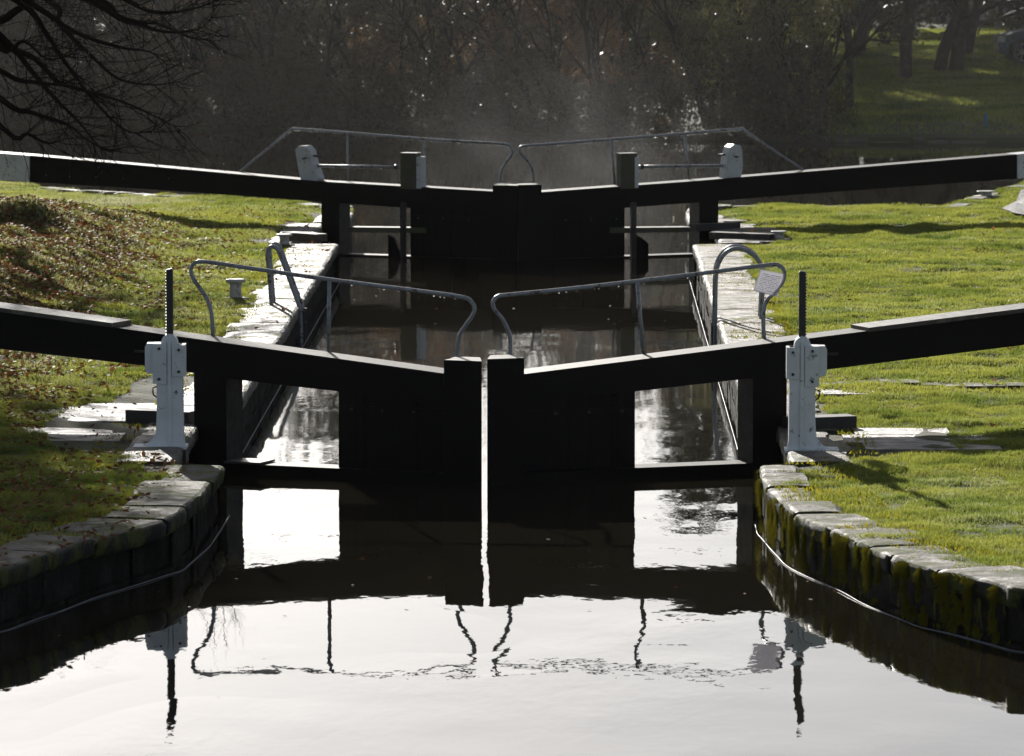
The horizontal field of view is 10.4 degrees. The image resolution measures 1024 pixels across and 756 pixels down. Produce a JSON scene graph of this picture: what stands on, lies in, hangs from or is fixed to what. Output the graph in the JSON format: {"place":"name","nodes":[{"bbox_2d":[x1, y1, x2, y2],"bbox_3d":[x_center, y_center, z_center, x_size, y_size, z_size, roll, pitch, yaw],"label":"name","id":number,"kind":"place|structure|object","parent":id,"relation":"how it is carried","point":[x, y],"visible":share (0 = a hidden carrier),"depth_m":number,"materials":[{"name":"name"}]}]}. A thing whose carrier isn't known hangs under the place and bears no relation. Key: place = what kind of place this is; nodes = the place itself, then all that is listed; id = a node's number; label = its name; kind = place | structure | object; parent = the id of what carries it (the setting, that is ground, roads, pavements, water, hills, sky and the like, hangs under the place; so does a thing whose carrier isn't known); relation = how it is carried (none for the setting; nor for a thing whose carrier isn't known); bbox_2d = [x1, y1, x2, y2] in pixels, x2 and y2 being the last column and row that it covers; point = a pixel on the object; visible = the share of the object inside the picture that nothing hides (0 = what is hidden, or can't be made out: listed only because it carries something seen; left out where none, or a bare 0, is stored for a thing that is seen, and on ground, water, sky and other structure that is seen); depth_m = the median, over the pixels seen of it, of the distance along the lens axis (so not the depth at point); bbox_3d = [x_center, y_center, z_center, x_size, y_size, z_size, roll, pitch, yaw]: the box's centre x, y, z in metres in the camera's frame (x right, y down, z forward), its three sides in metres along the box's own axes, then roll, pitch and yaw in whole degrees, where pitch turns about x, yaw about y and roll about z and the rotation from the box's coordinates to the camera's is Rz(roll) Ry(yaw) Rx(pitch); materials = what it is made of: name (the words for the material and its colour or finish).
{"place":"outdoors","nodes":[
{"label":"outdoors","id":0,"kind":"place"},
{"bbox_2d":[0,185,350,596],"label":"ground","id":1,"kind":"structure","parent":0,"point":[141,391],"depth_m":51.35,"materials":[{"name":"green plant"}]},
{"bbox_2d":[11,403,156,443],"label":"paving slabs","id":2,"kind":"structure","parent":1,"relation":"on","point":[85,413],"depth_m":48.76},
{"bbox_2d":[0,0,284,220],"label":"hanging tree","id":3,"kind":"object","parent":1,"relation":"on","point":[7,45],"visible":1,"depth_m":66.86,"materials":[{"name":"black plant"}]},
{"bbox_2d":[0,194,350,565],"bbox_3d":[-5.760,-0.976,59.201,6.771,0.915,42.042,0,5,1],"label":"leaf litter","id":4,"kind":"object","parent":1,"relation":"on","point":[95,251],"visible":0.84,"depth_m":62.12,"materials":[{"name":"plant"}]},
{"bbox_2d":[0,180,353,545],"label":"grass","id":5,"kind":"structure","parent":1,"relation":"on","point":[187,202],"depth_m":62.13,"materials":[{"name":"green plant"}]},
{"bbox_2d":[0,181,353,212],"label":"pool kerb","id":6,"kind":"structure","parent":1,"relation":"on","point":[116,193],"depth_m":83.01,"materials":[{"name":"stone"}]},
{"bbox_2d":[0,213,354,628],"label":"stone canal wall","id":7,"kind":"structure","parent":1,"relation":"on","point":[172,533],"depth_m":41.72,"materials":[{"name":"stone"}]},
{"bbox_2d":[125,408,193,423],"bbox_3d":[-3.019,0.329,48.607,0.595,0.110,0.220,2,5,21],"label":"anchor timber","id":8,"kind":"object","parent":7,"relation":"on","point":[141,415],"visible":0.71,"depth_m":48.55,"materials":[{"name":"wood"}]},
{"bbox_2d":[133,268,188,463],"bbox_3d":[-2.899,-0.104,46.420,0.440,1.605,0.340,0,5,1],"label":"paddle post","id":9,"kind":"object","parent":7,"relation":"on","point":[165,361],"visible":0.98,"depth_m":46.34,"materials":[{"name":"white metal"}]},
{"bbox_2d":[0,242,332,545],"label":"moss","id":10,"kind":"object","parent":7,"relation":"on","point":[123,437],"visible":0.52,"depth_m":46.09,"materials":[{"name":"green plant"}]},
{"bbox_2d":[0,260,481,485],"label":"lock gate","id":11,"kind":"structure","parent":7,"relation":"attached to","point":[406,422],"depth_m":47.82,"materials":[{"name":"black paint"}]},
{"bbox_2d":[0,127,517,260],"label":"lock gate","id":12,"kind":"structure","parent":7,"relation":"attached to","point":[463,223],"depth_m":75.52,"materials":[{"name":"black paint"}]},
{"bbox_2d":[265,242,303,342],"bbox_3d":[-2.486,-0.792,61.834,0.417,1.380,0.468,0,5,1],"label":"ladder hoop","id":13,"kind":"object","parent":7,"relation":"attached to","point":[277,247],"visible":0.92,"depth_m":61.60,"materials":[{"name":"paint"}]},
{"bbox_2d":[282,231,326,241],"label":"anchor timber","id":14,"kind":"object","parent":7,"relation":"on","point":[307,236],"visible":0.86,"depth_m":72.17,"materials":[{"name":"black wood"}]},
{"bbox_2d":[302,308,306,342],"bbox_3d":[-2.280,0.118,61.913,0.040,1.750,0.404,0,5,1],"label":"wall ladder","id":15,"kind":"object","parent":7,"relation":"attached to","point":[304,312],"depth_m":61.95,"materials":[{"name":"metal"}]},
{"bbox_2d":[224,278,248,301],"bbox_3d":[-3.070,-0.958,62.525,0.304,0.285,0.304,0,5,1],"label":"bollard","id":16,"kind":"object","parent":1,"relation":"on","point":[235,287],"visible":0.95,"depth_m":62.46,"materials":[{"name":"white metal"}]},
{"bbox_2d":[276,233,295,248],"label":"bollard","id":17,"kind":"object","parent":1,"relation":"on","point":[284,240],"visible":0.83,"depth_m":71.42,"materials":[{"name":"white metal"}]},
{"bbox_2d":[58,240,812,635],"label":"floating leaves","id":18,"kind":"object","parent":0,"point":[236,578],"visible":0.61,"depth_m":42.86,"materials":[{"name":"brown plant"}]},
{"bbox_2d":[0,129,1023,755],"bbox_3d":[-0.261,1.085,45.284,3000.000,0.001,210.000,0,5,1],"label":"water","id":19,"kind":"structure","parent":0,"point":[450,621],"depth_m":40.11,"materials":[{"name":"black liquid"}]},
{"bbox_2d":[0,515,229,631],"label":"rope","id":20,"kind":"object","parent":19,"relation":"on","point":[117,590],"visible":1,"depth_m":40.32,"materials":[{"name":"grey fabric"}]},
{"bbox_2d":[243,284,338,451],"bbox_3d":[-2.278,-0.260,60.221,0.006,0.012,21.948,0,5,1],"label":"rope","id":21,"kind":"object","parent":19,"relation":"on","point":[280,385],"visible":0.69,"depth_m":55.29,"materials":[{"name":"grey fabric"}]},
{"bbox_2d":[689,280,737,449],"bbox_3d":[2.122,-0.256,60.173,0.006,0.014,21.947,0,5,1],"label":"rope","id":22,"kind":"object","parent":19,"relation":"on","point":[718,382],"visible":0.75,"depth_m":55.87,"materials":[{"name":"grey fabric"}]},
{"bbox_2d":[755,525,1022,651],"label":"rope","id":23,"kind":"object","parent":19,"relation":"on","point":[876,609],"visible":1,"depth_m":39.45,"materials":[{"name":"grey fabric"}]},
{"bbox_2d":[0,3,1023,141],"bbox_3d":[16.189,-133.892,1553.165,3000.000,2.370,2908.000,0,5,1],"label":"bank","id":24,"kind":"structure","parent":0,"point":[947,136],"depth_m":110.12,"materials":[{"name":"green plant"}]},
{"bbox_2d":[0,0,107,121],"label":"shrub","id":25,"kind":"object","parent":24,"relation":"on","point":[20,18],"visible":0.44,"depth_m":113.10,"materials":[{"name":"brown plant"}]},
{"bbox_2d":[7,0,161,64],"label":"tree","id":26,"kind":"object","parent":24,"relation":"on","point":[105,29],"visible":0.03,"depth_m":119.90,"materials":[{"name":"brown plant"}]},
{"bbox_2d":[0,0,184,123],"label":"shrub","id":27,"kind":"object","parent":24,"relation":"on","point":[162,39],"visible":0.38,"depth_m":113.54,"materials":[{"name":"brown plant"}]},
{"bbox_2d":[0,0,270,86],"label":"tree","id":28,"kind":"object","parent":24,"relation":"on","point":[96,31],"visible":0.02,"depth_m":122.32,"materials":[{"name":"brown plant"}]},
{"bbox_2d":[3,2,309,62],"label":"tree","id":29,"kind":"object","parent":24,"relation":"on","point":[222,22],"visible":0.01,"depth_m":131.51,"materials":[{"name":"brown plant"}]},
{"bbox_2d":[118,0,283,125],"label":"shrub","id":30,"kind":"object","parent":24,"relation":"on","point":[184,52],"visible":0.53,"depth_m":113.56,"materials":[{"name":"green plant"}]},
{"bbox_2d":[98,0,381,75],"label":"tree","id":31,"kind":"object","parent":24,"relation":"on","point":[314,35],"visible":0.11,"depth_m":120.84,"materials":[{"name":"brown plant"}]},
{"bbox_2d":[139,0,375,121],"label":"shrub","id":32,"kind":"object","parent":24,"relation":"on","point":[324,35],"visible":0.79,"depth_m":113.23,"materials":[{"name":"brown plant"}]},
{"bbox_2d":[225,0,466,120],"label":"shrub","id":33,"kind":"object","parent":24,"relation":"on","point":[340,51],"visible":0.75,"depth_m":112.78,"materials":[{"name":"brown plant"}]},
{"bbox_2d":[0,0,702,84],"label":"undergrowth","id":34,"kind":"object","parent":24,"relation":"on","point":[207,55],"visible":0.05,"depth_m":125.89,"materials":[{"name":"plant"}]},
{"bbox_2d":[0,4,829,142],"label":"undergrowth","id":35,"kind":"object","parent":24,"relation":"on","point":[331,109],"visible":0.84,"depth_m":111.31,"materials":[{"name":"brown plant"}]},
{"bbox_2d":[342,0,557,119],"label":"shrub","id":36,"kind":"object","parent":24,"relation":"on","point":[355,59],"visible":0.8,"depth_m":112.41,"materials":[{"name":"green plant"}]},
{"bbox_2d":[331,0,581,125],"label":"shrub","id":37,"kind":"object","parent":24,"relation":"on","point":[454,12],"visible":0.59,"depth_m":111.96,"materials":[{"name":"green plant"}]},
{"bbox_2d":[346,0,630,57],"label":"tree","id":38,"kind":"object","parent":24,"relation":"on","point":[507,14],"visible":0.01,"depth_m":135.02,"materials":[{"name":"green plant"}]},
{"bbox_2d":[452,0,550,80],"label":"tree","id":39,"kind":"object","parent":24,"relation":"on","point":[457,71],"visible":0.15,"depth_m":117.81,"materials":[{"name":"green plant"}]},
{"bbox_2d":[398,0,645,130],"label":"shrub","id":40,"kind":"object","parent":24,"relation":"on","point":[569,70],"visible":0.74,"depth_m":110.41,"materials":[{"name":"brown plant"}]},
{"bbox_2d":[473,0,644,109],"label":"tree","id":41,"kind":"object","parent":24,"relation":"on","point":[560,20],"visible":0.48,"depth_m":111.91,"materials":[{"name":"brown plant"}]},
{"bbox_2d":[527,0,732,127],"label":"shrub","id":42,"kind":"object","parent":24,"relation":"on","point":[617,36],"visible":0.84,"depth_m":109.26,"materials":[{"name":"brown plant"}]},
{"bbox_2d":[480,2,829,55],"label":"tree","id":43,"kind":"object","parent":24,"relation":"on","point":[747,38],"visible":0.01,"depth_m":138.69,"materials":[{"name":"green plant"}]},
{"bbox_2d":[578,0,814,87],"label":"tree","id":44,"kind":"object","parent":24,"relation":"on","point":[631,45],"visible":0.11,"depth_m":119.06,"materials":[{"name":"brown plant"}]},
{"bbox_2d":[626,0,835,134],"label":"shrub","id":45,"kind":"object","parent":24,"relation":"on","point":[665,12],"visible":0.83,"depth_m":108.32,"materials":[{"name":"brown plant"}]},
{"bbox_2d":[639,0,839,83],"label":"tree","id":46,"kind":"object","parent":24,"relation":"on","point":[804,5],"visible":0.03,"depth_m":121.64,"materials":[{"name":"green plant"}]},
{"bbox_2d":[632,0,921,46],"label":"tree","id":47,"kind":"object","parent":24,"relation":"on","point":[888,13],"visible":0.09,"depth_m":143.17,"materials":[{"name":"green plant"}]},
{"bbox_2d":[699,0,904,138],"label":"shrub","id":48,"kind":"object","parent":24,"relation":"on","point":[756,13],"visible":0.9,"depth_m":107.96,"materials":[{"name":"brown plant"}]},
{"bbox_2d":[789,0,859,68],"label":"tree","id":49,"kind":"object","parent":24,"relation":"on","point":[799,39],"visible":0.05,"depth_m":131.44,"materials":[{"name":"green plant"}]},
{"bbox_2d":[778,0,878,57],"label":"tree","id":50,"kind":"object","parent":24,"relation":"on","point":[870,14],"visible":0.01,"depth_m":138.75,"materials":[{"name":"brown plant"}]},
{"bbox_2d":[749,0,945,108],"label":"tree","id":51,"kind":"object","parent":24,"relation":"on","point":[850,62],"visible":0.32,"depth_m":112.57,"materials":[{"name":"brown plant"}]},
{"bbox_2d":[774,135,985,141],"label":"kerb","id":52,"kind":"structure","parent":24,"relation":"on","point":[866,140],"depth_m":107.44,"materials":[{"name":"stone"}]},
{"bbox_2d":[799,0,989,42],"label":"tree","id":53,"kind":"object","parent":24,"relation":"on","point":[945,9],"visible":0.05,"depth_m":142.84,"materials":[{"name":"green plant"}]},
{"bbox_2d":[780,0,1023,29],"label":"tree","id":54,"kind":"object","parent":24,"relation":"on","point":[993,12],"visible":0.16,"depth_m":158.17,"materials":[{"name":"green plant"}]},
{"bbox_2d":[858,4,968,71],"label":"tree","id":55,"kind":"object","parent":24,"relation":"on","point":[957,56],"visible":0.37,"depth_m":130.58,"materials":[{"name":"brown plant"}]},
{"bbox_2d":[899,0,954,78],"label":"tree","id":56,"kind":"object","parent":24,"relation":"on","point":[905,58],"visible":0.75,"depth_m":126.55,"materials":[{"name":"brown plant"}]},
{"bbox_2d":[851,0,1023,37],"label":"tree","id":57,"kind":"object","parent":24,"relation":"on","point":[1018,15],"visible":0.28,"depth_m":155.25,"materials":[{"name":"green plant"}]},
{"bbox_2d":[863,0,1023,70],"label":"tree","id":58,"kind":"object","parent":24,"relation":"on","point":[956,20],"visible":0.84,"depth_m":130.43,"materials":[{"name":"brown plant"}]},
{"bbox_2d":[915,0,1017,20],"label":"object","id":59,"kind":"structure","parent":24,"relation":"on","point":[971,4],"depth_m":167.56,"materials":[{"name":"plant"}]},
{"bbox_2d":[966,0,995,53],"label":"tree","id":60,"kind":"object","parent":24,"relation":"on","point":[973,24],"visible":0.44,"depth_m":140.47,"materials":[{"name":"brown plant"}]},
{"bbox_2d":[984,114,987,126],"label":"marker post","id":61,"kind":"object","parent":24,"relation":"on","point":[985,120],"visible":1,"depth_m":108.47,"materials":[{"name":"grey paint"}]},
{"bbox_2d":[993,28,1023,63],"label":"parked car","id":62,"kind":"object","parent":24,"relation":"on","point":[1009,44],"visible":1,"depth_m":134.34,"materials":[{"name":"grey paint"}]},
{"bbox_2d":[698,27,1023,134],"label":"bank grass","id":63,"kind":"structure","parent":0,"point":[975,73],"depth_m":121.38,"materials":[{"name":"green plant"}]},
{"bbox_2d":[718,179,1023,628],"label":"ground","id":64,"kind":"structure","parent":0,"point":[925,434],"depth_m":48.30,"materials":[{"name":"green plant"}]},
{"bbox_2d":[722,219,782,243],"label":"paving slabs","id":65,"kind":"structure","parent":64,"relation":"on","point":[762,229],"depth_m":74.61,"materials":[{"name":"stone"}]},
{"bbox_2d":[770,230,789,240],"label":"bollard","id":66,"kind":"object","parent":64,"relation":"on","point":[778,234],"visible":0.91,"depth_m":72.49,"materials":[{"name":"white paint"}]},
{"bbox_2d":[685,213,1023,649],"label":"stone canal wall","id":67,"kind":"structure","parent":64,"relation":"on","point":[819,517],"depth_m":40.97,"materials":[{"name":"stone"}]},
{"bbox_2d":[711,322,712,344],"bbox_3d":[2.139,0.295,59.953,0.040,1.750,0.404,0,5,1],"label":"wall ladder","id":68,"kind":"object","parent":67,"relation":"attached to","point":[711,334],"depth_m":60.05,"materials":[{"name":"metal"}]},
{"bbox_2d":[690,222,739,230],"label":"anchor timber","id":69,"kind":"object","parent":67,"relation":"on","point":[708,226],"visible":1,"depth_m":74.70,"materials":[{"name":"wood"}]},
{"bbox_2d":[712,244,764,344],"bbox_3d":[2.405,-0.713,59.860,0.574,1.400,0.428,0,5,1],"label":"ladder hoop","id":70,"kind":"object","parent":67,"relation":"attached to","point":[725,251],"visible":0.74,"depth_m":59.64,"materials":[{"name":"paint"}]},
{"bbox_2d":[709,231,773,239],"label":"anchor timber","id":71,"kind":"object","parent":67,"relation":"on","point":[741,235],"visible":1,"depth_m":72.70,"materials":[{"name":"black wood"}]},
{"bbox_2d":[487,262,1023,485],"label":"lock gate","id":72,"kind":"structure","parent":67,"relation":"attached to","point":[568,422],"depth_m":47.80,"materials":[{"name":"black paint"}]},
{"bbox_2d":[753,269,784,296],"bbox_3d":[2.213,-0.817,48.417,0.298,0.242,0.020,-2,6,-23],"label":"notice","id":73,"kind":"object","parent":72,"relation":"attached to","point":[769,282],"visible":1,"depth_m":48.41,"materials":[{"name":"metal"}]},
{"bbox_2d":[517,127,1023,260],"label":"lock gate","id":74,"kind":"structure","parent":67,"relation":"attached to","point":[573,223],"depth_m":75.46,"materials":[{"name":"black paint"}]},
{"bbox_2d":[784,270,838,464],"bbox_3d":[2.458,-0.082,46.166,0.440,1.605,0.340,0,5,1],"label":"paddle post","id":75,"kind":"object","parent":67,"relation":"on","point":[806,364],"visible":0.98,"depth_m":46.09,"materials":[{"name":"white metal"}]},
{"bbox_2d":[781,414,856,428],"bbox_3d":[2.619,0.379,48.057,0.605,0.110,0.220,-2,5,-20],"label":"anchor timber","id":76,"kind":"object","parent":67,"relation":"on","point":[841,421],"visible":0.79,"depth_m":48.01,"materials":[{"name":"wood"}]},
{"bbox_2d":[699,242,1023,571],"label":"moss","id":77,"kind":"object","parent":67,"relation":"on","point":[842,467],"visible":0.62,"depth_m":43.74,"materials":[{"name":"green plant"}]},
{"bbox_2d":[754,459,1010,644],"bbox_3d":[2.423,1.239,41.426,0.701,0.417,8.368,-1,5,-7],"label":"moss","id":78,"kind":"object","parent":67,"relation":"attached to","point":[839,551],"visible":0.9,"depth_m":39.59,"materials":[{"name":"green plant"}]},
{"bbox_2d":[685,185,1023,214],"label":"pool kerb","id":79,"kind":"structure","parent":64,"relation":"on","point":[724,206],"depth_m":79.99,"materials":[{"name":"stone"}]},
{"bbox_2d":[975,190,998,198],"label":"bollard","id":80,"kind":"object","parent":79,"relation":"on","point":[988,193],"visible":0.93,"depth_m":82.14,"materials":[{"name":"white paint"}]},
{"bbox_2d":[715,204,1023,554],"bbox_3d":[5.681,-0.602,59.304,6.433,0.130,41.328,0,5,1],"label":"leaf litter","id":81,"kind":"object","parent":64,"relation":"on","point":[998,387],"visible":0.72,"depth_m":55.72,"materials":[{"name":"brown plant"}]},
{"bbox_2d":[815,388,1000,451],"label":"paving slabs","id":82,"kind":"structure","parent":64,"relation":"on","point":[892,439],"depth_m":47.06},
{"bbox_2d":[820,379,1023,389],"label":"stone edging","id":83,"kind":"object","parent":64,"relation":"on","point":[1011,385],"visible":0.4,"depth_m":52.06,"materials":[{"name":"grey stone"}]},
{"bbox_2d":[1003,189,1023,213],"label":"towpath","id":84,"kind":"structure","parent":64,"relation":"on","point":[1017,206],"depth_m":79.42,"materials":[{"name":"concrete"}]}
]}

